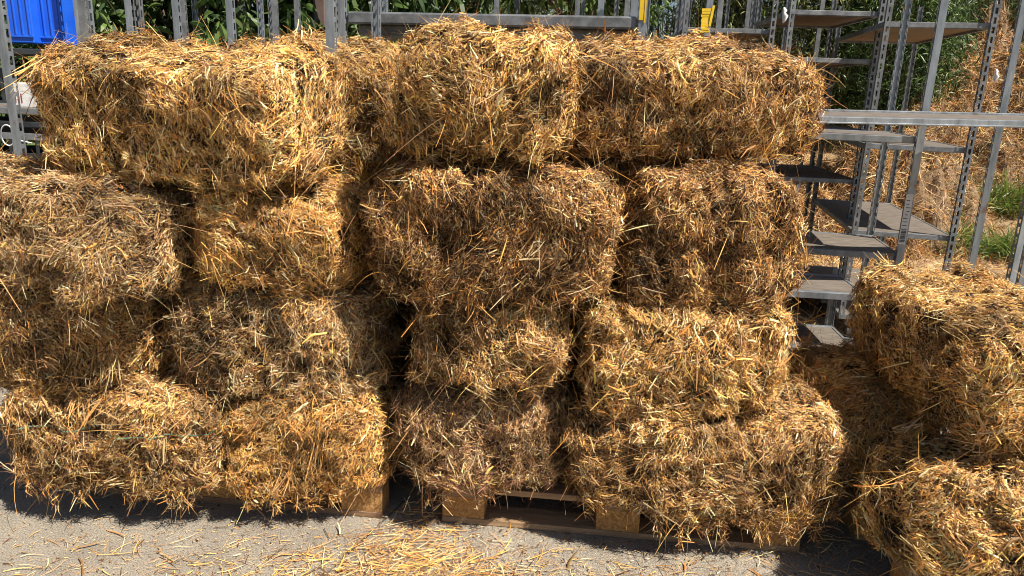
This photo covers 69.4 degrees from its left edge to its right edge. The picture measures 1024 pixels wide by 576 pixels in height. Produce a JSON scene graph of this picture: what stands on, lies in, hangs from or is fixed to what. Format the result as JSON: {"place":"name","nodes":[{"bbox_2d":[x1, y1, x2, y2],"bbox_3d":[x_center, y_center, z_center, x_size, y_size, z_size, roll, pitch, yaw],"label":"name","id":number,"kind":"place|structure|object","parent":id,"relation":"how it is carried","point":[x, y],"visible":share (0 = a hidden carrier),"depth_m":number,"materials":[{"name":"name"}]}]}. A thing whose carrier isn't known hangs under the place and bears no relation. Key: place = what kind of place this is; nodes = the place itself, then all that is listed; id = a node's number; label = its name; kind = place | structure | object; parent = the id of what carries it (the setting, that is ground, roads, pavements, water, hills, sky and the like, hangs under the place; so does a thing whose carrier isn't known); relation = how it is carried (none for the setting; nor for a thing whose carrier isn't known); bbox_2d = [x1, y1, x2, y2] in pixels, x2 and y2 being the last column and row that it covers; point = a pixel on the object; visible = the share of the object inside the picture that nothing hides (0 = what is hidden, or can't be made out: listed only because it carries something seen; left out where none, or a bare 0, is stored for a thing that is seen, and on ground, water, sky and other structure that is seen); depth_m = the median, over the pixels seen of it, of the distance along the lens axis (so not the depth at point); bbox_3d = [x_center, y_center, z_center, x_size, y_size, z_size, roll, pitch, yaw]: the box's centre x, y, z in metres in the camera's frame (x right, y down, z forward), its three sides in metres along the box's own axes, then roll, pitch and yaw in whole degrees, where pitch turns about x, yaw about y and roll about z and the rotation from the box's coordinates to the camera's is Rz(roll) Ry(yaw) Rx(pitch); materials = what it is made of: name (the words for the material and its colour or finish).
{"place":"outdoors","nodes":[
{"label":"outdoors","id":0,"kind":"place"},
{"bbox_2d":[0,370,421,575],"bbox_3d":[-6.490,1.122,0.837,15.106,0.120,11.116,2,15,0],"label":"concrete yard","id":1,"kind":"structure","parent":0,"point":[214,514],"depth_m":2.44,"materials":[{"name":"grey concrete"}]},
{"bbox_2d":[0,0,144,140],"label":"plant trolley","id":2,"kind":"object","parent":1,"relation":"on","point":[29,132],"visible":0.08,"depth_m":3.39,"materials":[{"name":"metal"}]},
{"bbox_2d":[13,82,38,107],"bbox_3d":[-2.284,-0.914,3.503,0.170,0.115,0.101,4,15,6],"label":"white box","id":3,"kind":"object","parent":2,"relation":"on","point":[25,100],"visible":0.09,"depth_m":3.46,"materials":[{"name":"plastic"}]},
{"bbox_2d":[0,48,52,167],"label":"crate stack","id":4,"kind":"object","parent":2,"relation":"on","point":[27,122],"visible":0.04,"depth_m":3.93,"materials":[{"name":"black plastic"}]},
{"bbox_2d":[4,0,47,45],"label":"plastic bin","id":5,"kind":"object","parent":4,"relation":"on","point":[24,21],"visible":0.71,"depth_m":3.99,"materials":[{"name":"blue plastic"}]},
{"bbox_2d":[36,0,77,46],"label":"plastic bin","id":6,"kind":"object","parent":4,"relation":"on","point":[56,15],"visible":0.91,"depth_m":4.04,"materials":[{"name":"blue plastic"}]},
{"bbox_2d":[73,0,272,46],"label":"plant trolley","id":7,"kind":"object","parent":1,"relation":"on","point":[176,14],"visible":0.09,"depth_m":3.88,"materials":[{"name":"metal"}]},
{"bbox_2d":[0,0,380,181],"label":"plant trolley","id":8,"kind":"object","parent":1,"relation":"on","point":[13,107],"visible":0.1,"depth_m":2.87,"materials":[{"name":"metal"}]},
{"bbox_2d":[0,124,31,145],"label":"cable","id":9,"kind":"object","parent":8,"relation":"hanging from","point":[3,140],"visible":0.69,"depth_m":3.07,"materials":[{"name":"white plastic"}]},
{"bbox_2d":[315,0,324,26],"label":"board","id":10,"kind":"object","parent":8,"relation":"attached to","point":[320,6],"visible":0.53,"depth_m":3.25,"materials":[{"name":"brown wood"}]},
{"bbox_2d":[124,0,337,48],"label":"plant trolley","id":11,"kind":"object","parent":1,"relation":"on","point":[230,20],"visible":0.02,"depth_m":3.59,"materials":[{"name":"metal"}]},
{"bbox_2d":[59,452,408,518],"bbox_3d":[-1.000,0.591,2.990,1.200,0.144,0.800,4,15,6],"label":"pallet","id":12,"kind":"object","parent":1,"relation":"on","point":[375,505],"visible":0.12,"depth_m":2.60,"materials":[{"name":"brown wood"}]},
{"bbox_2d":[0,359,237,521],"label":"straw bale","id":13,"kind":"object","parent":12,"relation":"on","point":[149,438],"visible":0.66,"depth_m":2.38,"materials":[{"name":"yellow plant"}]},
{"bbox_2d":[0,280,180,415],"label":"straw bale","id":14,"kind":"object","parent":13,"relation":"on","point":[39,352],"visible":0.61,"depth_m":2.31},
{"bbox_2d":[0,141,203,344],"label":"straw bale","id":15,"kind":"object","parent":14,"relation":"on","point":[79,242],"visible":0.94,"depth_m":2.13},
{"bbox_2d":[147,257,409,419],"bbox_3d":[-0.740,0.159,2.545,0.901,0.606,0.635,3,15,2],"label":"straw bale","id":16,"kind":"object","parent":13,"relation":"on","point":[325,348],"visible":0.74,"depth_m":2.36},
{"bbox_2d":[157,162,374,322],"bbox_3d":[-0.744,-0.153,2.414,0.694,0.592,0.776,2,15,0],"label":"straw bale","id":17,"kind":"object","parent":16,"relation":"on","point":[291,242],"visible":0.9,"depth_m":2.23},
{"bbox_2d":[1,14,356,222],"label":"straw bale","id":18,"kind":"object","parent":17,"relation":"on","point":[248,117],"visible":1,"depth_m":2.14},
{"bbox_2d":[197,372,405,525],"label":"straw bale","id":19,"kind":"object","parent":12,"relation":"on","point":[281,448],"visible":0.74,"depth_m":2.41},
{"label":"straw bale","id":20,"kind":"object","parent":12,"relation":"on","visible":0},
{"bbox_2d":[160,176,213,288],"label":"straw bale","id":21,"kind":"object","parent":20,"relation":"on","point":[198,194],"visible":0.01,"depth_m":2.69},
{"bbox_2d":[180,0,318,181],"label":"plant trolley","id":22,"kind":"object","parent":1,"relation":"on","point":[275,17],"visible":0.08,"depth_m":4.38,"materials":[{"name":"metal"}]},
{"bbox_2d":[294,0,419,35],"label":"plant trolley","id":23,"kind":"object","parent":1,"relation":"on","point":[297,14],"visible":0.03,"depth_m":4.72,"materials":[{"name":"metal"}]},
{"bbox_2d":[384,309,403,391],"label":"straw bale","id":24,"kind":"object","parent":1,"relation":"on","point":[396,365],"depth_m":3.09},
{"bbox_2d":[329,171,382,275],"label":"straw bale","id":25,"kind":"object","parent":24,"relation":"on","point":[370,182],"visible":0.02,"depth_m":2.83},
{"bbox_2d":[299,19,403,184],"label":"straw bale","id":26,"kind":"object","parent":25,"relation":"on","point":[365,65],"visible":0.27,"depth_m":2.62},
{"bbox_2d":[388,144,588,395],"bbox_3d":[-0.054,-0.060,2.946,0.961,1.503,0.536,2,15,0],"label":"straw bale","id":27,"kind":"object","parent":1,"relation":"on","point":[404,352],"visible":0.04,"depth_m":2.90},
{"bbox_2d":[337,0,650,171],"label":"plant trolley","id":28,"kind":"object","parent":1,"relation":"on","point":[394,23],"visible":0.19,"depth_m":3.22,"materials":[{"name":"metal"}]},
{"bbox_2d":[639,0,646,22],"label":"strip","id":29,"kind":"object","parent":28,"relation":"attached to","point":[642,13],"visible":1,"depth_m":3.06,"materials":[{"name":"yellow plastic"}]},
{"bbox_2d":[494,0,584,46],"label":"plant trolley","id":30,"kind":"object","parent":1,"relation":"on","point":[517,9],"visible":0.02,"depth_m":4.89,"materials":[{"name":"metal"}]},
{"bbox_2d":[28,115,1021,283],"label":"ground","id":31,"kind":"structure","parent":0,"point":[998,219],"depth_m":6.71,"materials":[{"name":"soil"}]},
{"bbox_2d":[0,0,234,145],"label":"leafy bush","id":32,"kind":"object","parent":31,"relation":"on","point":[21,59],"visible":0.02,"depth_m":5.58,"materials":[{"name":"green plant"}]},
{"bbox_2d":[31,0,392,176],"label":"leafy bush","id":33,"kind":"object","parent":31,"relation":"on","point":[105,19],"visible":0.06,"depth_m":5.21,"materials":[{"name":"green plant"}]},
{"bbox_2d":[165,0,453,175],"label":"leafy bush","id":34,"kind":"object","parent":31,"relation":"on","point":[355,6],"visible":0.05,"depth_m":5.47,"materials":[{"name":"green plant"}]},
{"bbox_2d":[334,0,501,40],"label":"leafy bush","id":35,"kind":"object","parent":31,"relation":"on","point":[462,5],"visible":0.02,"depth_m":5.89,"materials":[{"name":"green plant"}]},
{"bbox_2d":[362,0,531,13],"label":"hedge bush","id":36,"kind":"object","parent":31,"relation":"on","point":[489,7],"depth_m":9.81,"materials":[{"name":"green plant"}]},
{"bbox_2d":[479,0,557,14],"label":"willow bush","id":37,"kind":"object","parent":31,"relation":"on","point":[512,9],"depth_m":11.53,"materials":[{"name":"green plant"}]},
{"bbox_2d":[452,0,673,30],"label":"tree","id":38,"kind":"object","parent":31,"relation":"on","point":[591,7],"visible":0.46,"depth_m":6.93,"materials":[{"name":"green plant"}]},
{"bbox_2d":[480,0,698,39],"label":"willow bush","id":39,"kind":"object","parent":31,"relation":"on","point":[537,11],"visible":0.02,"depth_m":10.02,"materials":[{"name":"green plant"}]},
{"bbox_2d":[563,0,766,159],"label":"willow bush","id":40,"kind":"object","parent":31,"relation":"on","point":[734,3],"visible":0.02,"depth_m":9.87,"materials":[{"name":"green plant"}]},
{"bbox_2d":[654,0,871,81],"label":"willow bush","id":41,"kind":"object","parent":31,"relation":"on","point":[695,5],"visible":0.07,"depth_m":9.52,"materials":[{"name":"green plant"}]},
{"bbox_2d":[710,0,825,194],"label":"plant trolley","id":42,"kind":"object","parent":31,"relation":"on","point":[818,30],"visible":0.1,"depth_m":5.66,"materials":[{"name":"metal"}]},
{"bbox_2d":[729,0,954,148],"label":"willow bush","id":43,"kind":"object","parent":31,"relation":"on","point":[809,46],"visible":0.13,"depth_m":9.17,"materials":[{"name":"green plant"}]},
{"bbox_2d":[760,143,1023,334],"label":"dry grass","id":44,"kind":"structure","parent":31,"relation":"on","point":[859,261],"depth_m":6.50,"materials":[{"name":"plant"}]},
{"bbox_2d":[794,0,992,149],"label":"willow bush","id":45,"kind":"object","parent":31,"relation":"on","point":[924,48],"visible":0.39,"depth_m":8.84,"materials":[{"name":"green plant"}]},
{"bbox_2d":[779,124,1011,268],"bbox_3d":[3.652,-0.941,7.546,2.861,1.559,2.625,2,15,0],"label":"straw heap","id":46,"kind":"object","parent":31,"relation":"on","point":[934,198],"visible":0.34,"depth_m":6.96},
{"bbox_2d":[816,0,1023,235],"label":"straw heap","id":47,"kind":"object","parent":31,"relation":"on","point":[1012,142],"visible":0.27,"depth_m":8.62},
{"bbox_2d":[855,0,1023,64],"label":"willow bush","id":48,"kind":"object","parent":31,"relation":"on","point":[1008,3],"visible":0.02,"depth_m":12.05,"materials":[{"name":"green plant"}]},
{"bbox_2d":[924,155,1015,215],"bbox_3d":[4.409,-0.979,7.640,1.562,0.833,1.222,7,16,19],"label":"weed","id":49,"kind":"object","parent":31,"relation":"on","point":[980,193],"visible":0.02,"depth_m":7.42,"materials":[{"name":"green plant"}]},
{"bbox_2d":[930,214,1014,259],"bbox_3d":[4.106,-0.456,6.891,0.930,0.521,0.880,2,15,0],"label":"weed","id":50,"kind":"object","parent":31,"relation":"on","point":[968,238],"visible":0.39,"depth_m":6.73,"materials":[{"name":"green plant"}]},
{"bbox_2d":[950,198,998,236],"bbox_3d":[4.059,-0.673,7.160,1.138,0.625,1.007,-8,18,-31],"label":"weed","id":51,"kind":"object","parent":31,"relation":"on","point":[970,223],"visible":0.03,"depth_m":7.01,"materials":[{"name":"green plant"}]},
{"bbox_2d":[926,0,1023,56],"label":"willow bush","id":52,"kind":"object","parent":31,"relation":"on","point":[970,11],"visible":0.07,"depth_m":11.91,"materials":[{"name":"green plant"}]},
{"bbox_2d":[974,168,1023,219],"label":"weed","id":53,"kind":"object","parent":31,"relation":"on","point":[1016,195],"visible":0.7,"depth_m":7.56,"materials":[{"name":"green plant"}]},
{"bbox_2d":[979,216,1023,262],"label":"weed","id":54,"kind":"object","parent":31,"relation":"on","point":[1004,245],"visible":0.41,"depth_m":6.75,"materials":[{"name":"green plant"}]},
{"bbox_2d":[327,297,950,575],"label":"concrete yard","id":55,"kind":"structure","parent":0,"point":[552,539],"depth_m":2.44,"materials":[{"name":"grey concrete"}]},
{"bbox_2d":[0,393,891,575],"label":"loose straw","id":56,"kind":"object","parent":55,"relation":"on","point":[406,568],"visible":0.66,"depth_m":2.36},
{"bbox_2d":[442,464,803,552],"bbox_3d":[0.398,0.672,2.872,1.200,0.144,0.800,3,15,5],"label":"pallet","id":57,"kind":"object","parent":55,"relation":"on","point":[466,512],"visible":0.17,"depth_m":2.52,"materials":[{"name":"brown wood"}]},
{"bbox_2d":[382,364,576,515],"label":"straw bale","id":58,"kind":"object","parent":57,"relation":"on","point":[476,443],"visible":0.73,"depth_m":2.40},
{"bbox_2d":[392,295,586,417],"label":"straw bale","id":59,"kind":"object","parent":58,"relation":"on","point":[447,347],"visible":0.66,"depth_m":2.26},
{"bbox_2d":[341,123,642,354],"bbox_3d":[-0.058,-0.175,2.301,0.916,0.673,0.656,2,15,0],"label":"straw bale","id":60,"kind":"object","parent":59,"relation":"on","point":[509,232],"visible":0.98,"depth_m":2.13},
{"bbox_2d":[342,0,614,181],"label":"straw bale","id":61,"kind":"object","parent":60,"relation":"on","point":[496,91],"visible":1,"depth_m":2.01},
{"bbox_2d":[566,331,795,391],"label":"straw bale","id":62,"kind":"object","parent":57,"relation":"on","point":[574,382],"visible":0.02,"depth_m":2.92},
{"bbox_2d":[552,151,655,309],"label":"straw bale","id":63,"kind":"object","parent":62,"relation":"on","point":[592,162],"visible":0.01,"depth_m":2.63},
{"bbox_2d":[542,371,880,562],"bbox_3d":[0.628,0.534,2.504,1.088,0.638,0.724,1,15,-2],"label":"straw bale","id":64,"kind":"object","parent":57,"relation":"on","point":[783,461],"visible":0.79,"depth_m":2.32},
{"bbox_2d":[562,265,815,447],"bbox_3d":[0.543,0.182,2.429,0.836,0.604,0.647,2,15,0],"label":"straw bale","id":65,"kind":"object","parent":64,"relation":"on","point":[720,360],"visible":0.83,"depth_m":2.24},
{"bbox_2d":[607,144,833,331],"bbox_3d":[0.631,-0.182,2.386,0.758,0.618,0.677,4,15,-1],"label":"straw bale","id":66,"kind":"object","parent":65,"relation":"on","point":[696,232],"visible":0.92,"depth_m":2.19},
{"bbox_2d":[560,11,847,189],"bbox_3d":[0.575,-0.600,2.374,0.998,0.554,0.656,0,24,-3],"label":"straw bale","id":67,"kind":"object","parent":66,"relation":"on","point":[677,96],"visible":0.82,"depth_m":2.18},
{"bbox_2d":[597,0,713,157],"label":"plant trolley","id":68,"kind":"object","parent":55,"relation":"on","point":[709,3],"visible":0.06,"depth_m":3.72,"materials":[{"name":"metal"}]},
{"bbox_2d":[700,5,714,32],"bbox_3d":[0.963,-1.327,3.651,0.063,0.128,0.009,4,15,6],"label":"tape","id":69,"kind":"object","parent":68,"relation":"attached to","point":[707,13],"visible":0.98,"depth_m":3.65,"materials":[{"name":"yellow plastic"}]},
{"bbox_2d":[614,0,723,163],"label":"plant trolley","id":70,"kind":"object","parent":55,"relation":"on","point":[719,14],"visible":0.06,"depth_m":4.31,"materials":[{"name":"metal"}]},
{"bbox_2d":[672,0,778,164],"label":"plant trolley","id":71,"kind":"object","parent":55,"relation":"on","point":[758,34],"visible":0.17,"depth_m":4.68,"materials":[{"name":"metal"}]},
{"bbox_2d":[782,7,787,22],"bbox_3d":[1.657,-1.654,4.488,0.037,0.094,0.032,10,17,26],"label":"rag","id":72,"kind":"object","parent":71,"relation":"attached to","point":[784,16],"visible":1,"depth_m":4.48,"materials":[{"name":"white fabric"}]},
{"bbox_2d":[628,0,948,342],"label":"plant trolley","id":73,"kind":"object","parent":55,"relation":"on","point":[868,244],"visible":0.31,"depth_m":3.56,"materials":[{"name":"metal"}]},
{"bbox_2d":[898,194,913,244],"bbox_3d":[1.821,-0.317,3.421,0.030,0.235,0.002,5,15,10],"label":"sticker","id":74,"kind":"object","parent":73,"relation":"attached to","point":[905,219],"visible":1,"depth_m":3.42,"materials":[{"name":"white plastic"}]},
{"bbox_2d":[742,0,886,315],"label":"plant trolley","id":75,"kind":"object","parent":55,"relation":"on","point":[831,20],"visible":0.41,"depth_m":4.87,"materials":[{"name":"metal"}]},
{"bbox_2d":[784,268,856,351],"bbox_3d":[1.027,0.274,3.359,0.920,0.701,0.400,3,15,5],"label":"plant trolley","id":76,"kind":"object","parent":55,"relation":"on","point":[832,288],"visible":0.14,"depth_m":3.28,"materials":[{"name":"metal"}]},
{"bbox_2d":[739,109,1023,285],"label":"plant trolley","id":77,"kind":"object","parent":55,"relation":"on","point":[919,118],"visible":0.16,"depth_m":2.99,"materials":[{"name":"metal"}]},
{"bbox_2d":[842,477,946,575],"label":"pallet","id":78,"kind":"object","parent":55,"relation":"on","point":[852,529],"visible":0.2,"depth_m":2.54,"materials":[{"name":"brown wood"}]},
{"bbox_2d":[785,325,951,488],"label":"straw bale","id":79,"kind":"object","parent":78,"relation":"on","point":[870,407],"visible":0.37,"depth_m":2.52},
{"bbox_2d":[848,415,1023,575],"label":"straw bale","id":80,"kind":"object","parent":78,"relation":"on","point":[937,505],"visible":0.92,"depth_m":2.02},
{"bbox_2d":[832,252,1023,472],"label":"straw bale","id":81,"kind":"object","parent":80,"relation":"on","point":[946,348],"visible":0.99,"depth_m":2.21},
{"bbox_2d":[803,0,1001,337],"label":"plant trolley","id":82,"kind":"object","parent":55,"relation":"on","point":[889,214],"visible":0.66,"depth_m":4.47,"materials":[{"name":"metal"}]},
{"bbox_2d":[994,69,999,81],"bbox_3d":[2.630,-1.153,4.014,0.027,0.068,0.024,10,17,27],"label":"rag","id":83,"kind":"object","parent":82,"relation":"attached to","point":[996,76],"visible":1,"depth_m":4.01,"materials":[{"name":"white fabric"}]},
{"bbox_2d":[968,0,1023,273],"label":"steel post","id":84,"kind":"object","parent":55,"relation":"on","point":[1003,105],"visible":0.58,"depth_m":3.66,"materials":[{"name":"grey metal"}]},
{"bbox_2d":[1015,245,1023,290],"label":"steel post","id":85,"kind":"object","parent":55,"relation":"on","point":[1020,280],"visible":0.05,"depth_m":3.03,"materials":[{"name":"grey metal"}]}
]}

